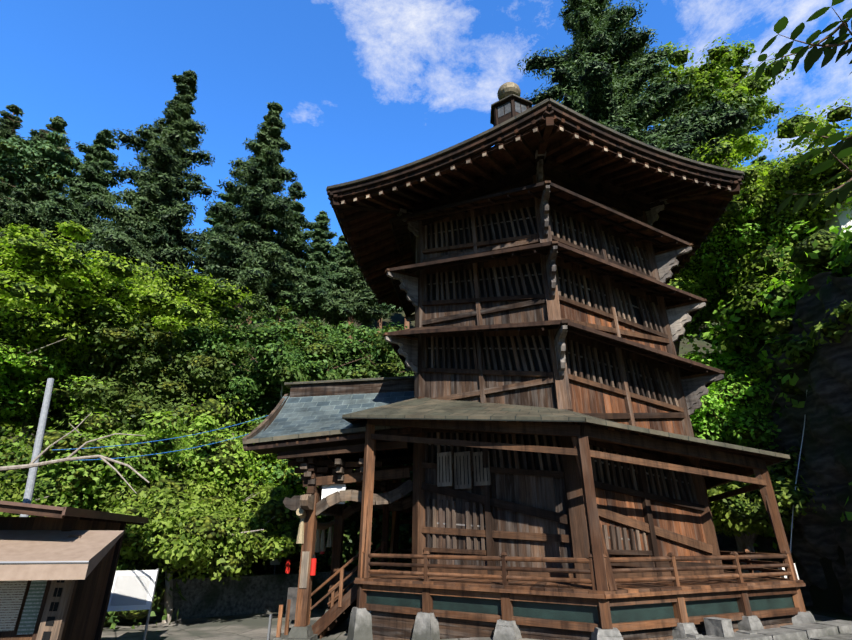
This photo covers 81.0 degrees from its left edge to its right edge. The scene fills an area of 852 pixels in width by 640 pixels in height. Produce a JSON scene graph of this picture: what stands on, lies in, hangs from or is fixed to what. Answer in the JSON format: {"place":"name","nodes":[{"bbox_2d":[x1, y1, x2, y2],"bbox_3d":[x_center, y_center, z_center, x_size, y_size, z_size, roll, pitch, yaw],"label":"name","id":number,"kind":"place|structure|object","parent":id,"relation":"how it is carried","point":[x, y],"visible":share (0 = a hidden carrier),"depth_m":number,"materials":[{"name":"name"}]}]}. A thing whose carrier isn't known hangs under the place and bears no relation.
{"place":"outdoors","nodes":[
{"label":"outdoors","id":0,"kind":"place"},
{"bbox_2d":[374,463,412,481],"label":"tree","id":1,"kind":"object","parent":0,"point":[392,466],"depth_m":25.70,"materials":[{"name":"green plant"}]},
{"bbox_2d":[389,304,409,328],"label":"cedar","id":2,"kind":"object","parent":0,"point":[407,323],"depth_m":62.63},
{"bbox_2d":[0,0,851,271],"label":"sky","id":3,"kind":"structure","parent":0,"point":[363,88],"materials":[{"name":"blue"}]},
{"bbox_2d":[7,273,851,639],"bbox_3d":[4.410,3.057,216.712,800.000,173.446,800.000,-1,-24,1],"label":"hillside","id":4,"kind":"structure","parent":0,"point":[827,601],"depth_m":17.71,"materials":[{"name":"green plant"}]},
{"bbox_2d":[0,104,24,193],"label":"cedar","id":5,"kind":"object","parent":4,"relation":"on","point":[4,119],"depth_m":58.07,"materials":[{"name":"green plant"}]},
{"bbox_2d":[20,378,53,516],"bbox_3d":[-9.332,4.655,11.589,0.970,6.845,0.200,-1,-24,1],"label":"utility pole","id":6,"kind":"object","parent":4,"relation":"on","point":[30,482],"visible":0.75,"depth_m":12.27,"materials":[{"name":"concrete"}]},
{"bbox_2d":[53,415,267,460],"bbox_3d":[-7.270,3.368,14.884,0.064,2.323,6.292,-17,-29,33],"label":"blue cable","id":7,"kind":"object","parent":6,"relation":"attached to","point":[154,441],"visible":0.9,"depth_m":14.17,"materials":[{"name":"blue metal"}]},
{"bbox_2d":[0,116,74,239],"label":"cedar","id":8,"kind":"object","parent":4,"relation":"on","point":[53,125],"depth_m":53.90,"materials":[{"name":"green plant"}]},
{"bbox_2d":[0,130,84,198],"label":"tree","id":9,"kind":"object","parent":4,"relation":"on","point":[62,155],"depth_m":54.73,"materials":[{"name":"green plant"}]},
{"bbox_2d":[0,338,111,438],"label":"tree","id":10,"kind":"object","parent":4,"relation":"on","point":[19,364],"depth_m":21.59,"materials":[{"name":"green plant"}]},
{"bbox_2d":[36,535,81,639],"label":"sign","id":11,"kind":"object","parent":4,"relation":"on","point":[53,619],"visible":0.54,"depth_m":7.49,"materials":[{"name":"brown wood"}]},
{"bbox_2d":[27,128,122,268],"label":"cedar","id":12,"kind":"object","parent":4,"relation":"on","point":[97,177],"depth_m":56.54,"materials":[{"name":"green plant"}]},
{"bbox_2d":[0,420,154,516],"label":"tree","id":13,"kind":"object","parent":4,"relation":"on","point":[37,490],"depth_m":15.38,"materials":[{"name":"green plant"}]},
{"bbox_2d":[0,221,251,452],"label":"tree","id":14,"kind":"object","parent":4,"relation":"on","point":[53,285],"depth_m":21.95,"materials":[{"name":"green plant"}]},
{"bbox_2d":[63,69,217,291],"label":"cedar","id":15,"kind":"object","parent":4,"relation":"on","point":[183,101],"depth_m":47.35,"materials":[{"name":"green plant"}]},
{"bbox_2d":[0,310,282,493],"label":"bare limbs","id":16,"kind":"object","parent":4,"relation":"on","point":[33,464],"visible":0.6,"depth_m":11.11,"materials":[{"name":"grey plant"}]},
{"bbox_2d":[0,407,299,529],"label":"tree","id":17,"kind":"object","parent":4,"relation":"on","point":[99,482],"depth_m":16.35,"materials":[{"name":"green plant"}]},
{"bbox_2d":[8,309,295,439],"bbox_3d":[-15.267,5.885,27.269,18.107,14.674,15.997,-1,-24,1],"label":"tree","id":18,"kind":"object","parent":4,"relation":"on","point":[159,404],"depth_m":23.35,"materials":[{"name":"green plant"}]},
{"bbox_2d":[104,555,229,628],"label":"undergrowth","id":19,"kind":"object","parent":4,"relation":"on","point":[157,600],"depth_m":15.99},
{"bbox_2d":[52,469,301,622],"bbox_3d":[-8.848,7.793,17.025,10.240,6.048,8.218,-1,-24,1],"label":"tree","id":20,"kind":"object","parent":4,"relation":"on","point":[203,554],"depth_m":15.76,"materials":[{"name":"green plant"}]},
{"bbox_2d":[187,188,237,299],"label":"cedar","id":21,"kind":"object","parent":4,"relation":"on","point":[214,220],"depth_m":61.05,"materials":[{"name":"green plant"}]},
{"bbox_2d":[184,290,282,367],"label":"tree","id":22,"kind":"object","parent":4,"relation":"on","point":[246,311],"depth_m":33.25,"materials":[{"name":"green plant"}]},
{"bbox_2d":[115,570,357,623],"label":"stone retaining wall","id":23,"kind":"structure","parent":4,"relation":"on","point":[247,594],"depth_m":18.26,"materials":[{"name":"grey stone"}]},
{"bbox_2d":[144,393,331,575],"bbox_3d":[-9.032,8.561,22.432,11.898,9.052,11.137,-1,-24,1],"label":"tree","id":24,"kind":"object","parent":4,"relation":"on","point":[231,471],"depth_m":20.36,"materials":[{"name":"green plant"}]},
{"bbox_2d":[186,101,308,326],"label":"cedar","id":25,"kind":"object","parent":4,"relation":"on","point":[245,202],"depth_m":47.56,"materials":[{"name":"green plant"}]},
{"bbox_2d":[126,315,379,432],"bbox_3d":[-9.920,6.204,29.722,14.284,11.394,16.036,-10,-26,23],"label":"tree","id":26,"kind":"object","parent":4,"relation":"on","point":[260,336],"depth_m":26.39,"materials":[{"name":"green plant"}]},
{"bbox_2d":[267,587,297,639],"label":"wooden posts","id":27,"kind":"object","parent":4,"relation":"on","point":[291,604],"visible":0.88,"depth_m":13.97,"materials":[{"name":"brown wood"}]},
{"bbox_2d":[249,181,331,322],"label":"cedar","id":28,"kind":"object","parent":4,"relation":"on","point":[293,255],"depth_m":53.18,"materials":[{"name":"green plant"}]},
{"bbox_2d":[227,415,378,562],"bbox_3d":[-7.469,8.950,24.839,11.609,7.128,11.902,-1,-24,1],"label":"tree","id":29,"kind":"object","parent":4,"relation":"on","point":[280,474],"depth_m":20.89,"materials":[{"name":"green plant"}]},
{"bbox_2d":[244,300,375,359],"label":"tree","id":30,"kind":"object","parent":4,"relation":"on","point":[336,333],"depth_m":34.40,"materials":[{"name":"green plant"}]},
{"bbox_2d":[216,325,413,403],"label":"tree","id":31,"kind":"object","parent":4,"relation":"on","point":[389,347],"depth_m":27.88,"materials":[{"name":"green plant"}]},
{"bbox_2d":[225,471,412,575],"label":"slope undergrowth","id":32,"kind":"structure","parent":4,"relation":"on","point":[347,552],"depth_m":22.71,"materials":[{"name":"green plant"}]},
{"bbox_2d":[293,211,355,333],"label":"cedar","id":33,"kind":"object","parent":4,"relation":"on","point":[322,228],"depth_m":56.23,"materials":[{"name":"green plant"}]},
{"bbox_2d":[325,235,346,290],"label":"cedar","id":34,"kind":"object","parent":4,"relation":"on","point":[338,244],"depth_m":72.02,"materials":[{"name":"green plant"}]},
{"bbox_2d":[323,243,391,342],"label":"cedar","id":35,"kind":"object","parent":4,"relation":"on","point":[358,289],"depth_m":56.83,"materials":[{"name":"green plant"}]},
{"bbox_2d":[352,339,401,376],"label":"tree","id":36,"kind":"object","parent":4,"relation":"on","point":[383,357],"depth_m":33.67,"materials":[{"name":"green plant"}]},
{"bbox_2d":[357,322,406,368],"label":"tree","id":37,"kind":"object","parent":4,"relation":"on","point":[373,338],"depth_m":33.58,"materials":[{"name":"green plant"}]},
{"bbox_2d":[372,302,403,331],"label":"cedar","id":38,"kind":"object","parent":4,"relation":"on","point":[399,310],"depth_m":61.10,"materials":[{"name":"green plant"}]},
{"bbox_2d":[517,0,767,166],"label":"cedar","id":39,"kind":"object","parent":4,"relation":"on","point":[636,131],"depth_m":44.85,"materials":[{"name":"green plant"}]},
{"bbox_2d":[716,271,851,616],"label":"cliff rock","id":40,"kind":"object","parent":4,"relation":"on","point":[825,466],"visible":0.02,"depth_m":16.21,"materials":[{"name":"grey stone"}]},
{"bbox_2d":[680,348,796,572],"bbox_3d":[12.493,5.956,20.965,10.331,11.698,8.971,-1,-24,1],"label":"tree","id":41,"kind":"object","parent":40,"relation":"on","point":[720,406],"depth_m":19.05,"materials":[{"name":"green plant"}]},
{"bbox_2d":[690,203,818,318],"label":"cliff tree","id":42,"kind":"object","parent":40,"relation":"on","point":[736,262],"depth_m":23.89,"materials":[{"name":"green plant"}]},
{"bbox_2d":[707,432,827,572],"bbox_3d":[12.662,7.013,18.482,7.509,7.785,8.222,-1,-24,1],"label":"tree","id":43,"kind":"object","parent":40,"relation":"on","point":[736,529],"depth_m":17.13,"materials":[{"name":"green plant"}]},
{"bbox_2d":[683,197,851,560],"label":"tree","id":44,"kind":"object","parent":40,"relation":"on","point":[842,259],"depth_m":18.36,"materials":[{"name":"green plant"}]},
{"bbox_2d":[685,97,851,323],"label":"cliff tree","id":45,"kind":"object","parent":40,"relation":"on","point":[730,213],"depth_m":21.60,"materials":[{"name":"green plant"}]},
{"bbox_2d":[728,238,818,346],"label":"cliff tree","id":46,"kind":"object","parent":40,"relation":"on","point":[752,287],"depth_m":20.87,"materials":[{"name":"green plant"}]},
{"bbox_2d":[778,391,806,579],"bbox_3d":[11.822,5.026,15.728,3.399,6.939,0.636,4,-24,-8],"label":"cliff cable","id":47,"kind":"object","parent":40,"relation":"attached to","point":[782,568],"visible":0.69,"depth_m":15.51,"materials":[{"name":"paint"}]},
{"bbox_2d":[721,174,851,326],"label":"hilltop building","id":48,"kind":"structure","parent":4,"relation":"on","point":[842,220],"depth_m":21.53,"materials":[{"name":"paint"}]},
{"bbox_2d":[755,0,851,213],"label":"leaves","id":49,"kind":"object","parent":4,"relation":"on","point":[812,57],"depth_m":2.56,"materials":[{"name":"green plant"}]},
{"bbox_2d":[101,608,841,639],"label":"pavement","id":50,"kind":"structure","parent":0,"point":[244,627],"depth_m":15.12,"materials":[{"name":"grey stone"}]},
{"bbox_2d":[0,500,148,639],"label":"info kiosk","id":51,"kind":"object","parent":50,"relation":"on","point":[38,555],"visible":1,"depth_m":7.74,"materials":[{"name":"brown wood"}]},
{"bbox_2d":[107,568,158,639],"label":"signboard","id":52,"kind":"object","parent":50,"relation":"on","point":[133,589],"visible":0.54,"depth_m":13.01,"materials":[{"name":"silver metal"}]},
{"bbox_2d":[272,609,345,639],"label":"porch stone bases","id":53,"kind":"object","parent":50,"relation":"on","point":[300,633],"visible":0.5,"depth_m":13.09,"materials":[{"name":"grey stone"}]},
{"bbox_2d":[242,376,420,638],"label":"entrance porch","id":54,"kind":"object","parent":50,"relation":"on","point":[312,434],"visible":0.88,"depth_m":14.86,"materials":[{"name":"brown wood"}]},
{"bbox_2d":[285,551,323,574],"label":"red lanterns","id":55,"kind":"object","parent":54,"relation":"hanging from","point":[313,565],"visible":0.65,"depth_m":13.87,"materials":[{"name":"red paper"}]},
{"bbox_2d":[296,508,334,551],"bbox_3d":[-3.394,6.678,15.761,0.238,1.187,4.236,-2,-24,4],"label":"porch shimenawa","id":56,"kind":"object","parent":54,"relation":"hanging from","point":[319,543],"visible":0.67,"depth_m":15.63,"materials":[{"name":"wicker"}]},
{"bbox_2d":[347,607,815,639],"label":"foundation stones","id":57,"kind":"object","parent":50,"relation":"on","point":[364,623],"visible":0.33,"depth_m":10.82,"materials":[{"name":"grey stone"}]},
{"bbox_2d":[354,424,805,639],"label":"sazaedo veranda","id":58,"kind":"object","parent":57,"relation":"on","point":[602,598],"visible":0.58,"depth_m":10.65,"materials":[{"name":"brown wood"}]},
{"bbox_2d":[670,617,851,639],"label":"stones","id":59,"kind":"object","parent":50,"relation":"on","point":[716,628],"depth_m":10.11,"materials":[{"name":"grey stone"}]},
{"bbox_2d":[410,156,693,439],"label":"sazaedo upper walls","id":60,"kind":"structure","parent":0,"point":[508,290],"depth_m":14.76,"materials":[{"name":"brown wood"}]},
{"bbox_2d":[326,98,744,308],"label":"roof","id":61,"kind":"structure","parent":60,"relation":"on","point":[698,195],"depth_m":15.25,"materials":[{"name":"brown wood"}]},
{"bbox_2d":[490,82,531,144],"bbox_3d":[3.780,-8.785,22.061,1.832,4.450,2.042,-1,-24,1],"label":"roof finial","id":62,"kind":"object","parent":61,"relation":"on","point":[510,103],"visible":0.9,"depth_m":21.65,"materials":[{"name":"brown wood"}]},
{"bbox_2d":[383,113,724,456],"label":"pagoda eaves","id":63,"kind":"object","parent":60,"relation":"attached to","point":[683,307],"visible":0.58,"depth_m":14.84,"materials":[{"name":"brown wood"}]},
{"bbox_2d":[412,337,723,583],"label":"sazaedo walls","id":64,"kind":"structure","parent":0,"point":[471,501],"depth_m":12.56,"materials":[{"name":"brown wood"}]},
{"bbox_2d":[342,397,789,523],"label":"porch roof","id":65,"kind":"structure","parent":64,"relation":"attached to","point":[722,463],"depth_m":12.07,"materials":[{"name":"brown wood"}]},
{"bbox_2d":[645,34,795,168],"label":"zelkova","id":66,"kind":"object","parent":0,"point":[735,62],"depth_m":47.90,"materials":[{"name":"green plant"}]},
{"bbox_2d":[668,104,826,355],"bbox_3d":[13.329,2.346,26.704,15.912,22.926,15.128,-1,-24,1],"label":"tree","id":67,"kind":"object","parent":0,"point":[740,149],"depth_m":25.68,"materials":[{"name":"green plant"}]},
{"bbox_2d":[750,149,773,169],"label":"cedar","id":68,"kind":"object","parent":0,"point":[759,159],"depth_m":74.30,"materials":[{"name":"green plant"}]},
{"bbox_2d":[718,300,851,382],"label":"tree","id":69,"kind":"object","parent":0,"point":[810,348],"depth_m":17.42,"materials":[{"name":"green plant"}]}
]}

